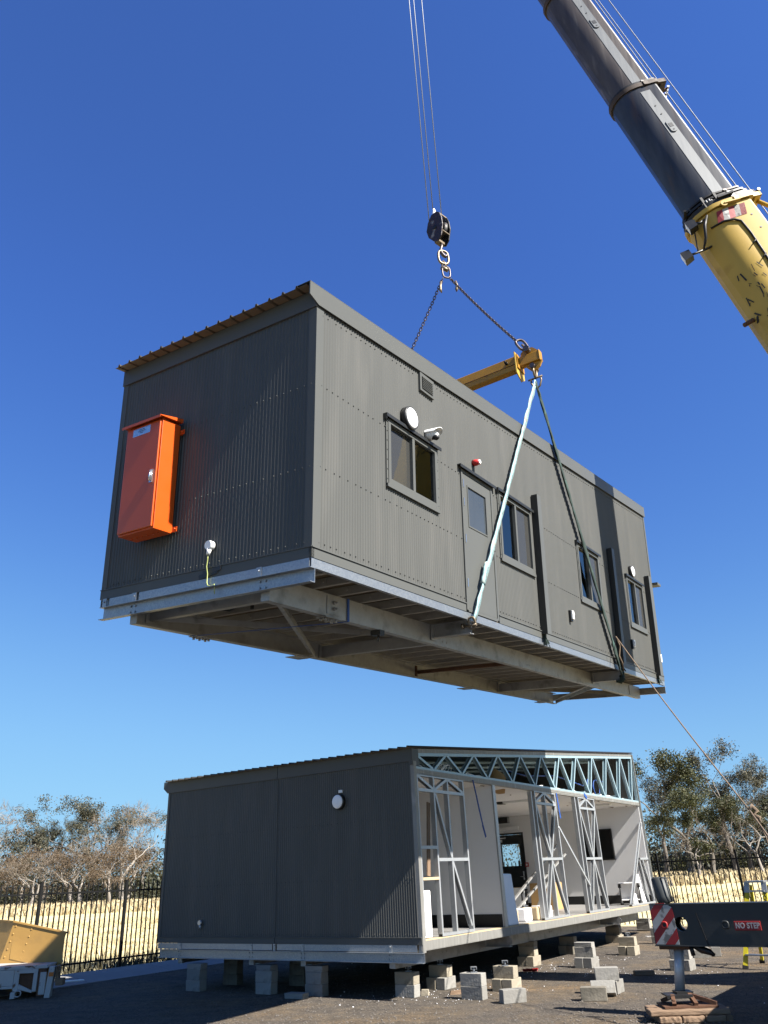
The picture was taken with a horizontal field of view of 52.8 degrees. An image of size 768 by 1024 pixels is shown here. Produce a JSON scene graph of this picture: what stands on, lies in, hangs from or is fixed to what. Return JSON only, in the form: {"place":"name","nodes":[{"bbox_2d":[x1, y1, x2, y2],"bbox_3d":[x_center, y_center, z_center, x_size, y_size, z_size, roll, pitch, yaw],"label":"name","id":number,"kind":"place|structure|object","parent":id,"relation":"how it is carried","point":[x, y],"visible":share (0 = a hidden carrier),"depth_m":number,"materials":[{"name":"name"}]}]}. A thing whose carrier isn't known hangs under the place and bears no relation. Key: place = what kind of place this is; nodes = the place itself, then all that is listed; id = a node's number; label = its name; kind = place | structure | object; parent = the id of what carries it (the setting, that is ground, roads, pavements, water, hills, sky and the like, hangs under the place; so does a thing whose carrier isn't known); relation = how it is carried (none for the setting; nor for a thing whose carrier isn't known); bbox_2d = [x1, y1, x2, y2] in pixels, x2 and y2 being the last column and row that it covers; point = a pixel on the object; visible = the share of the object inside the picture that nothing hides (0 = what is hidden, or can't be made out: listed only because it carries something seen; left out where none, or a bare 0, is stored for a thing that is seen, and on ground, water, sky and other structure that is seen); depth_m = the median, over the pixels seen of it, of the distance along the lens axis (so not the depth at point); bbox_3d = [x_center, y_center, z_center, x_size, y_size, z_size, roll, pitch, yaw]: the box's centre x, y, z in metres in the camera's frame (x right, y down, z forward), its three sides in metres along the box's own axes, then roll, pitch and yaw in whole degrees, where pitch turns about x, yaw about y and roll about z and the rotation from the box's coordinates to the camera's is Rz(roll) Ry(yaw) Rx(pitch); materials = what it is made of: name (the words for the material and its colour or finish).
{"place":"outdoors","nodes":[
{"label":"outdoors","id":0,"kind":"place"},
{"bbox_2d":[0,926,767,1023],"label":"gravel yard","id":1,"kind":"structure","parent":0,"point":[549,946],"depth_m":13.72,"materials":[{"name":"gravel"}]},
{"bbox_2d":[0,960,65,998],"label":"flatbed trailer","id":2,"kind":"object","parent":1,"relation":"on","point":[23,977],"visible":1,"depth_m":15.39,"materials":[{"name":"white paint"}]},
{"bbox_2d":[0,920,67,993],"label":"tipping bin","id":3,"kind":"object","parent":1,"relation":"on","point":[21,942],"visible":0.7,"depth_m":16.47,"materials":[{"name":"metal"}]},
{"bbox_2d":[0,959,243,996],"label":"kerb","id":4,"kind":"structure","parent":1,"relation":"on","point":[100,975],"depth_m":18.66,"materials":[{"name":"concrete"}]},
{"bbox_2d":[186,980,206,991],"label":"concrete block","id":5,"kind":"object","parent":1,"relation":"on","point":[195,985],"depth_m":15.31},
{"bbox_2d":[187,968,206,980],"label":"concrete block","id":6,"kind":"object","parent":5,"relation":"on","point":[197,974],"depth_m":15.39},
{"bbox_2d":[223,974,242,984],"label":"concrete block","id":7,"kind":"object","parent":1,"relation":"on","point":[231,979],"depth_m":16.05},
{"bbox_2d":[224,963,242,974],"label":"concrete block","id":8,"kind":"object","parent":7,"relation":"on","point":[234,969],"depth_m":16.13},
{"bbox_2d":[255,982,276,994],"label":"concrete block","id":9,"kind":"object","parent":1,"relation":"on","point":[266,988],"depth_m":14.46,"materials":[{"name":"concrete"}]},
{"bbox_2d":[255,970,277,982],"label":"concrete block","id":10,"kind":"object","parent":9,"relation":"on","point":[266,976],"depth_m":14.55,"materials":[{"name":"concrete"}]},
{"bbox_2d":[256,964,277,970],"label":"concrete block","id":11,"kind":"object","parent":10,"relation":"on","point":[266,967],"depth_m":14.62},
{"bbox_2d":[284,992,308,998],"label":"concrete block","id":12,"kind":"object","parent":1,"relation":"on","point":[296,995],"depth_m":13.75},
{"bbox_2d":[289,975,305,985],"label":"concrete block","id":13,"kind":"object","parent":1,"relation":"on","point":[297,980],"depth_m":15.44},
{"bbox_2d":[289,964,304,974],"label":"concrete block","id":14,"kind":"object","parent":13,"relation":"on","point":[296,969],"depth_m":15.53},
{"bbox_2d":[290,961,300,963],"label":"concrete block","id":15,"kind":"object","parent":14,"relation":"on","point":[295,962],"depth_m":15.60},
{"bbox_2d":[157,745,657,968],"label":"site building","id":16,"kind":"structure","parent":15,"relation":"on","point":[349,857],"depth_m":15.86,"materials":[{"name":"paint"}]},
{"bbox_2d":[424,890,432,937],"bbox_3d":[0.632,7.068,13.608,0.270,0.740,0.351,-18,-30,30],"label":"board","id":17,"kind":"object","parent":16,"relation":"on","point":[428,916],"visible":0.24,"depth_m":13.59,"materials":[{"name":"white plastic"}]},
{"bbox_2d":[503,874,518,925],"bbox_3d":[2.519,8.044,16.088,0.279,0.966,0.538,-18,-29,29],"label":"wrapped board","id":18,"kind":"object","parent":16,"relation":"on","point":[512,916],"visible":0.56,"depth_m":16.00,"materials":[{"name":"blue plastic"}]},
{"bbox_2d":[499,832,528,904],"bbox_3d":[4.240,11.778,25.558,1.020,2.179,0.111,-18,-30,30],"label":"door","id":19,"kind":"structure","parent":16,"relation":"in","point":[518,873],"depth_m":25.59,"materials":[{"name":"paint"}]},
{"bbox_2d":[515,843,565,907],"bbox_3d":[3.854,9.648,20.445,2.587,1.703,0.373,15,-30,-32],"label":"spare wall frame","id":20,"kind":"object","parent":16,"relation":"on","point":[527,883],"visible":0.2,"depth_m":20.20,"materials":[{"name":"metal"}]},
{"bbox_2d":[530,882,563,909],"bbox_3d":[4.635,10.889,21.962,0.700,0.679,0.700,-18,-30,30],"label":"cardboard carton","id":21,"kind":"object","parent":16,"relation":"on","point":[534,898],"visible":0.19,"depth_m":21.78,"materials":[{"name":"cardboard"}]},
{"bbox_2d":[618,882,642,904],"bbox_3d":[7.200,11.146,22.632,0.620,0.584,0.570,-10,-26,15],"label":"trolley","id":22,"kind":"object","parent":16,"relation":"on","point":[625,888],"visible":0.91,"depth_m":22.61,"materials":[{"name":"white plastic"}]},
{"bbox_2d":[305,983,328,996],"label":"concrete block","id":23,"kind":"object","parent":1,"relation":"on","point":[315,990],"depth_m":13.93,"materials":[{"name":"concrete"}]},
{"bbox_2d":[305,971,327,984],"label":"concrete block","id":24,"kind":"object","parent":23,"relation":"on","point":[320,978],"depth_m":14.02,"materials":[{"name":"concrete"}]},
{"bbox_2d":[305,965,327,971],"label":"concrete block","id":25,"kind":"object","parent":24,"relation":"on","point":[316,968],"depth_m":14.09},
{"bbox_2d":[395,984,419,997],"bbox_3d":[0.412,8.306,13.442,0.405,0.190,0.199,-19,-30,30],"label":"concrete block","id":26,"kind":"object","parent":1,"relation":"on","point":[409,991],"depth_m":13.36,"materials":[{"name":"concrete"}]},
{"bbox_2d":[395,971,418,984],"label":"concrete block","id":27,"kind":"object","parent":26,"relation":"on","point":[406,978],"depth_m":13.44,"materials":[{"name":"concrete"}]},
{"bbox_2d":[426,977,436,989],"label":"concrete block","id":28,"kind":"object","parent":1,"relation":"on","point":[431,983],"depth_m":14.16,"materials":[{"name":"concrete"}]},
{"bbox_2d":[428,964,451,976],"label":"concrete block","id":29,"kind":"object","parent":28,"relation":"on","point":[443,970],"depth_m":14.26,"materials":[{"name":"concrete"}]},
{"bbox_2d":[436,975,455,989],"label":"concrete block","id":30,"kind":"object","parent":1,"relation":"on","point":[444,983],"depth_m":14.10,"materials":[{"name":"concrete"}]},
{"bbox_2d":[461,986,487,1000],"bbox_3d":[1.501,7.986,12.866,0.402,0.190,0.201,-18,-29,30],"label":"concrete block","id":31,"kind":"object","parent":1,"relation":"on","point":[473,993],"depth_m":12.79,"materials":[{"name":"concrete"}]},
{"bbox_2d":[460,972,486,986],"bbox_3d":[1.493,7.813,12.947,0.402,0.190,0.201,-18,-29,30],"label":"concrete block","id":32,"kind":"object","parent":31,"relation":"on","point":[477,979],"depth_m":12.87,"materials":[{"name":"concrete"}]},
{"bbox_2d":[492,978,501,991],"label":"concrete block","id":33,"kind":"object","parent":1,"relation":"on","point":[496,984],"depth_m":13.58,"materials":[{"name":"concrete"}]},
{"bbox_2d":[493,965,517,978],"bbox_3d":[2.160,8.164,13.749,0.405,0.190,0.199,-19,-30,31],"label":"concrete block","id":34,"kind":"object","parent":33,"relation":"on","point":[506,972],"depth_m":13.67,"materials":[{"name":"concrete"}]},
{"bbox_2d":[502,977,521,988],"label":"concrete block","id":35,"kind":"object","parent":1,"relation":"on","point":[512,983],"depth_m":13.51,"materials":[{"name":"concrete"}]},
{"bbox_2d":[499,987,526,1003],"bbox_3d":[2.058,7.731,12.378,0.405,0.190,0.199,4,-26,-14],"label":"concrete block","id":36,"kind":"object","parent":1,"relation":"on","point":[512,995],"depth_m":12.30,"materials":[{"name":"concrete"}]},
{"bbox_2d":[525,955,540,966],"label":"concrete block","id":37,"kind":"object","parent":1,"relation":"on","point":[532,961],"depth_m":16.97,"materials":[{"name":"concrete"}]},
{"bbox_2d":[518,946,537,955],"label":"concrete block","id":38,"kind":"object","parent":37,"relation":"on","point":[528,950],"depth_m":17.15,"materials":[{"name":"concrete"}]},
{"bbox_2d":[558,945,566,954],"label":"concrete block","id":39,"kind":"object","parent":1,"relation":"on","point":[562,949],"depth_m":19.12,"materials":[{"name":"concrete"}]},
{"bbox_2d":[559,936,576,944],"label":"concrete block","id":40,"kind":"object","parent":39,"relation":"on","point":[567,940],"depth_m":19.23,"materials":[{"name":"concrete"}]},
{"bbox_2d":[409,0,767,1008],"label":"mobile crane","id":41,"kind":"object","parent":1,"relation":"on","point":[725,224],"visible":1,"depth_m":16.52,"materials":[{"name":"yellow paint"}]},
{"bbox_2d":[427,209,450,257],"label":"hook block","id":42,"kind":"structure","parent":41,"relation":"hanging from","point":[438,230],"depth_m":17.20,"materials":[{"name":"paint"}]},
{"bbox_2d":[437,250,449,264],"bbox_3d":[1.303,-5.584,16.989,0.292,0.426,0.053,6,-27,-17],"label":"coupling ring","id":43,"kind":"object","parent":42,"relation":"hanging from","point":[439,260],"visible":1,"depth_m":16.96,"materials":[{"name":"metal"}]},
{"bbox_2d":[440,260,448,271],"bbox_3d":[1.316,-5.364,16.885,0.189,0.338,0.090,-2,-25,0],"label":"bow shackle","id":44,"kind":"object","parent":43,"relation":"hanging from","point":[445,269],"visible":1,"depth_m":16.83,"materials":[{"name":"metal"}]},
{"bbox_2d":[411,266,527,350],"bbox_3d":[1.411,-4.000,16.231,3.197,3.026,0.292,-19,-30,30],"label":"chain sling","id":45,"kind":"object","parent":44,"relation":"hanging from","point":[457,287],"visible":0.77,"depth_m":16.47,"materials":[{"name":"metal"}]},
{"bbox_2d":[457,347,542,390],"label":"spreader beam","id":46,"kind":"structure","parent":45,"relation":"hanging from","point":[507,368],"depth_m":14.82,"materials":[{"name":"metal"}]},
{"bbox_2d":[528,362,542,387],"bbox_3d":[2.823,-2.514,14.427,0.234,0.517,0.240,2,-26,-9],"label":"bow shackle","id":47,"kind":"object","parent":46,"relation":"hanging from","point":[532,367],"visible":0.91,"depth_m":14.42,"materials":[{"name":"metal"}]},
{"bbox_2d":[472,380,535,620],"bbox_3d":[1.995,-0.474,12.319,0.089,5.142,2.713,-23,-32,37],"label":"web sling","id":48,"kind":"object","parent":47,"relation":"hanging from","point":[486,567],"visible":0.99,"depth_m":11.78,"materials":[{"name":"fabric"}]},
{"bbox_2d":[535,380,625,683],"bbox_3d":[3.778,0.470,14.787,0.193,4.913,3.934,-13,-27,22],"label":"web sling","id":49,"kind":"object","parent":47,"relation":"hanging from","point":[622,679],"visible":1,"depth_m":14.77,"materials":[{"name":"fabric"}]},
{"bbox_2d":[98,280,665,703],"bbox_3d":[1.573,0.688,14.312,3.535,4.808,13.779,-13,-23,31],"label":"cabin module","id":50,"kind":"object","parent":49,"relation":"hanging from","point":[310,469],"visible":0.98,"depth_m":9.64,"materials":[{"name":"paint"}]},
{"bbox_2d":[383,412,441,513],"bbox_3d":[0.351,-0.584,9.908,0.156,0.950,1.341,-13,-23,31],"label":"window","id":51,"kind":"structure","parent":50,"relation":"in","point":[411,463],"depth_m":9.87,"materials":[{"name":"glass"}]},
{"bbox_2d":[457,463,498,621],"bbox_3d":[1.362,0.465,11.107,0.146,2.105,1.140,-13,-23,31],"label":"door","id":52,"kind":"structure","parent":50,"relation":"in","point":[477,531],"depth_m":11.08,"materials":[{"name":"paint"}]},
{"bbox_2d":[495,487,536,577],"bbox_3d":[2.080,0.357,12.320,0.156,1.160,1.361,-13,-23,31],"label":"window","id":53,"kind":"structure","parent":50,"relation":"in","point":[515,531],"depth_m":12.33,"materials":[{"name":"glass"}]},
{"bbox_2d":[574,539,602,611],"bbox_3d":[3.952,1.267,14.970,0.156,1.180,1.341,-13,-23,31],"label":"window","id":54,"kind":"structure","parent":50,"relation":"in","point":[588,594],"depth_m":14.91,"materials":[{"name":"glass"}]},
{"bbox_2d":[624,573,648,634],"bbox_3d":[5.627,2.088,17.338,0.156,1.170,1.351,-13,-23,31],"label":"window","id":55,"kind":"structure","parent":50,"relation":"in","point":[635,598],"depth_m":17.35,"materials":[{"name":"glass"}]},
{"bbox_2d":[615,636,767,843],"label":"tag rope","id":56,"kind":"object","parent":49,"relation":"hanging from","point":[754,815],"visible":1,"depth_m":11.41,"materials":[{"name":"fabric"}]},
{"bbox_2d":[583,956,599,967],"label":"concrete block","id":57,"kind":"object","parent":1,"relation":"on","point":[590,962],"depth_m":16.25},
{"bbox_2d":[574,946,595,956],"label":"concrete block","id":58,"kind":"object","parent":57,"relation":"on","point":[585,951],"depth_m":16.42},
{"bbox_2d":[580,986,607,1001],"bbox_3d":[3.314,7.604,12.225,0.402,0.190,0.202,-9,-26,13],"label":"concrete block","id":59,"kind":"object","parent":1,"relation":"on","point":[593,993],"depth_m":12.15,"materials":[{"name":"concrete"}]},
{"bbox_2d":[590,980,616,995],"bbox_3d":[3.570,7.754,12.591,0.393,0.190,0.204,-8,-52,12],"label":"concrete block","id":60,"kind":"object","parent":1,"relation":"on","point":[610,987],"depth_m":12.54,"materials":[{"name":"concrete"}]},
{"bbox_2d":[594,966,618,980],"bbox_3d":[3.719,7.708,12.930,0.393,0.190,0.204,-7,-26,9],"label":"concrete block","id":61,"kind":"object","parent":60,"relation":"on","point":[606,972],"depth_m":12.85,"materials":[{"name":"concrete"}]},
{"bbox_2d":[627,945,639,955],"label":"concrete block","id":62,"kind":"object","parent":1,"relation":"on","point":[633,950],"depth_m":18.22,"materials":[{"name":"concrete"}]},
{"bbox_2d":[618,936,636,945],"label":"concrete block","id":63,"kind":"object","parent":62,"relation":"on","point":[627,941],"depth_m":18.42,"materials":[{"name":"concrete"}]},
{"bbox_2d":[651,1016,681,1023],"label":"timber sleeper","id":64,"kind":"object","parent":1,"relation":"on","point":[669,1019],"visible":0.63,"depth_m":10.14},
{"bbox_2d":[684,958,695,970],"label":"concrete block","id":65,"kind":"object","parent":1,"relation":"on","point":[690,965],"depth_m":15.14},
{"bbox_2d":[680,1015,705,1022],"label":"timber sleeper","id":66,"kind":"object","parent":1,"relation":"on","point":[694,1019],"visible":0.55,"depth_m":10.12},
{"bbox_2d":[704,1014,726,1022],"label":"timber sleeper","id":67,"kind":"object","parent":1,"relation":"on","point":[714,1018],"visible":0.54,"depth_m":10.11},
{"bbox_2d":[646,1005,730,1016],"bbox_3d":[4.038,6.631,10.290,1.041,0.073,0.265,-4,-25,3],"label":"timber sleeper","id":68,"kind":"object","parent":67,"relation":"on","point":[661,1012],"visible":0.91,"depth_m":10.19,"materials":[{"name":"wood"}]},
{"bbox_2d":[742,880,767,969],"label":"step ladder","id":69,"kind":"object","parent":1,"relation":"on","point":[748,888],"visible":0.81,"depth_m":15.55,"materials":[{"name":"metal"}]},
{"bbox_2d":[0,866,767,974],"bbox_3d":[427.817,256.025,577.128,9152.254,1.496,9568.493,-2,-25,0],"label":"field ground","id":70,"kind":"structure","parent":0,"point":[734,886],"depth_m":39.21,"materials":[{"name":"plant"}]},
{"bbox_2d":[0,859,32,896],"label":"dry tree","id":71,"kind":"object","parent":70,"relation":"on","point":[16,878],"visible":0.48,"depth_m":78.00,"materials":[{"name":"brown plant"}]},
{"bbox_2d":[0,799,35,867],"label":"dead tree","id":72,"kind":"object","parent":70,"relation":"on","point":[7,822],"visible":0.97,"depth_m":85.02,"materials":[{"name":"plant"}]},
{"bbox_2d":[1,845,53,902],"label":"dry tree","id":73,"kind":"object","parent":70,"relation":"on","point":[20,901],"visible":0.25,"depth_m":81.40,"materials":[{"name":"brown plant"}]},
{"bbox_2d":[3,819,64,902],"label":"eucalyptus tree","id":74,"kind":"object","parent":70,"relation":"on","point":[47,843],"visible":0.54,"depth_m":92.33,"materials":[{"name":"green plant"}]},
{"bbox_2d":[0,819,71,903],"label":"eucalyptus tree","id":75,"kind":"object","parent":70,"relation":"on","point":[35,837],"visible":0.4,"depth_m":92.90,"materials":[{"name":"green plant"}]},
{"bbox_2d":[0,851,77,905],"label":"dead tree","id":76,"kind":"object","parent":70,"relation":"on","point":[32,888],"visible":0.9,"depth_m":72.65,"materials":[{"name":"brown wood"}]},
{"bbox_2d":[2,842,82,903],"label":"dry tree","id":77,"kind":"object","parent":70,"relation":"on","point":[29,869],"visible":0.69,"depth_m":75.12,"materials":[{"name":"brown plant"}]},
{"bbox_2d":[26,842,101,902],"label":"dead tree","id":78,"kind":"object","parent":70,"relation":"on","point":[62,880],"visible":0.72,"depth_m":74.52,"materials":[{"name":"plant"}]},
{"bbox_2d":[0,794,144,886],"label":"eucalyptus tree","id":79,"kind":"object","parent":70,"relation":"on","point":[88,813],"visible":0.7,"depth_m":89.11,"materials":[{"name":"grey plant"}]},
{"bbox_2d":[54,810,97,879],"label":"eucalyptus tree","id":80,"kind":"object","parent":70,"relation":"on","point":[66,824],"visible":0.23,"depth_m":95.89,"materials":[{"name":"green plant"}]},
{"bbox_2d":[0,880,164,971],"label":"picket fence","id":81,"kind":"object","parent":70,"relation":"on","point":[125,890],"visible":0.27,"depth_m":19.48,"materials":[{"name":"metal"}]},
{"bbox_2d":[48,849,118,901],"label":"dry tree","id":82,"kind":"object","parent":70,"relation":"on","point":[81,882],"visible":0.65,"depth_m":74.95,"materials":[{"name":"brown plant"}]},
{"bbox_2d":[59,805,148,898],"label":"dead tree","id":83,"kind":"object","parent":70,"relation":"on","point":[86,838],"visible":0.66,"depth_m":78.05,"materials":[{"name":"plant"}]},
{"bbox_2d":[74,814,137,884],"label":"eucalyptus tree","id":84,"kind":"object","parent":70,"relation":"on","point":[105,828],"visible":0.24,"depth_m":93.48,"materials":[{"name":"green plant"}]},
{"bbox_2d":[71,840,146,901],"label":"dry tree","id":85,"kind":"object","parent":70,"relation":"on","point":[98,875],"visible":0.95,"depth_m":72.38,"materials":[{"name":"brown plant"}]},
{"bbox_2d":[61,943,177,974],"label":"weeds","id":86,"kind":"object","parent":70,"relation":"on","point":[87,968],"visible":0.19,"depth_m":20.68,"materials":[{"name":"grey plant"}]},
{"bbox_2d":[90,806,166,897],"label":"eucalyptus tree","id":87,"kind":"object","parent":70,"relation":"on","point":[123,822],"visible":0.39,"depth_m":87.47,"materials":[{"name":"green plant"}]},
{"bbox_2d":[102,837,163,898],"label":"dry tree","id":88,"kind":"object","parent":70,"relation":"on","point":[144,858],"visible":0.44,"depth_m":80.89,"materials":[{"name":"brown plant"}]},
{"bbox_2d":[105,801,165,899],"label":"dead tree","id":89,"kind":"object","parent":70,"relation":"on","point":[131,845],"visible":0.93,"depth_m":75.97,"materials":[{"name":"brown wood"}]},
{"bbox_2d":[0,797,767,904],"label":"undergrowth","id":90,"kind":"object","parent":70,"relation":"on","point":[150,876],"visible":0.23,"depth_m":81.61,"materials":[{"name":"brown plant"}]},
{"bbox_2d":[504,849,767,924],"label":"picket fence","id":91,"kind":"object","parent":70,"relation":"on","point":[736,858],"visible":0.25,"depth_m":23.71,"materials":[{"name":"black paint"}]},
{"bbox_2d":[636,764,677,872],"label":"eucalyptus tree","id":92,"kind":"object","parent":70,"relation":"on","point":[651,796],"visible":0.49,"depth_m":76.39,"materials":[{"name":"green plant"}]},
{"bbox_2d":[633,747,713,872],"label":"eucalyptus tree","id":93,"kind":"object","parent":70,"relation":"on","point":[681,770],"visible":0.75,"depth_m":73.11,"materials":[{"name":"green plant"}]},
{"bbox_2d":[643,784,721,873],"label":"eucalyptus tree","id":94,"kind":"object","parent":70,"relation":"on","point":[672,804],"visible":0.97,"depth_m":64.96,"materials":[{"name":"green plant"}]},
{"bbox_2d":[663,826,735,878],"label":"dead tree","id":95,"kind":"object","parent":70,"relation":"on","point":[692,854],"visible":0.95,"depth_m":64.16,"materials":[{"name":"plant"}]},
{"bbox_2d":[660,783,743,869],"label":"eucalyptus tree","id":96,"kind":"object","parent":70,"relation":"on","point":[701,790],"visible":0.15,"depth_m":79.33,"materials":[{"name":"green plant"}]},
{"bbox_2d":[673,756,767,867],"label":"eucalyptus tree","id":97,"kind":"object","parent":70,"relation":"on","point":[758,779],"visible":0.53,"depth_m":76.18,"materials":[{"name":"green plant"}]},
{"bbox_2d":[683,735,764,868],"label":"eucalyptus tree","id":98,"kind":"object","parent":70,"relation":"on","point":[723,748],"visible":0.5,"depth_m":77.02,"materials":[{"name":"green plant"}]},
{"bbox_2d":[695,803,767,868],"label":"eucalyptus tree","id":99,"kind":"object","parent":70,"relation":"on","point":[715,829],"visible":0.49,"depth_m":75.01,"materials":[{"name":"green plant"}]},
{"bbox_2d":[702,792,767,870],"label":"eucalyptus tree","id":100,"kind":"object","parent":70,"relation":"on","point":[731,803],"visible":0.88,"depth_m":68.26,"materials":[{"name":"green plant"}]},
{"bbox_2d":[717,793,767,871],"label":"dead tree","id":101,"kind":"object","parent":70,"relation":"on","point":[754,851],"visible":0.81,"depth_m":67.42,"materials":[{"name":"grey wood"}]},
{"bbox_2d":[725,753,767,867],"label":"eucalyptus tree","id":102,"kind":"object","parent":70,"relation":"on","point":[756,802],"visible":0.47,"depth_m":76.62,"materials":[{"name":"green plant"}]},
{"bbox_2d":[0,0,767,894],"label":"sky","id":103,"kind":"structure","parent":0,"point":[170,170],"materials":[{"name":"blue"}]},
{"bbox_2d":[513,888,528,907],"bbox_3d":[3.613,10.673,21.302,0.620,0.584,0.570,-14,-28,23],"label":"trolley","id":104,"kind":"object","parent":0,"point":[519,899],"visible":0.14,"depth_m":21.25,"materials":[{"name":"white plastic"}]},
{"bbox_2d":[517,908,531,921],"bbox_3d":[3.017,8.863,17.047,0.397,0.267,0.390,-18,-30,30],"label":"box","id":105,"kind":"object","parent":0,"point":[524,914],"depth_m":16.88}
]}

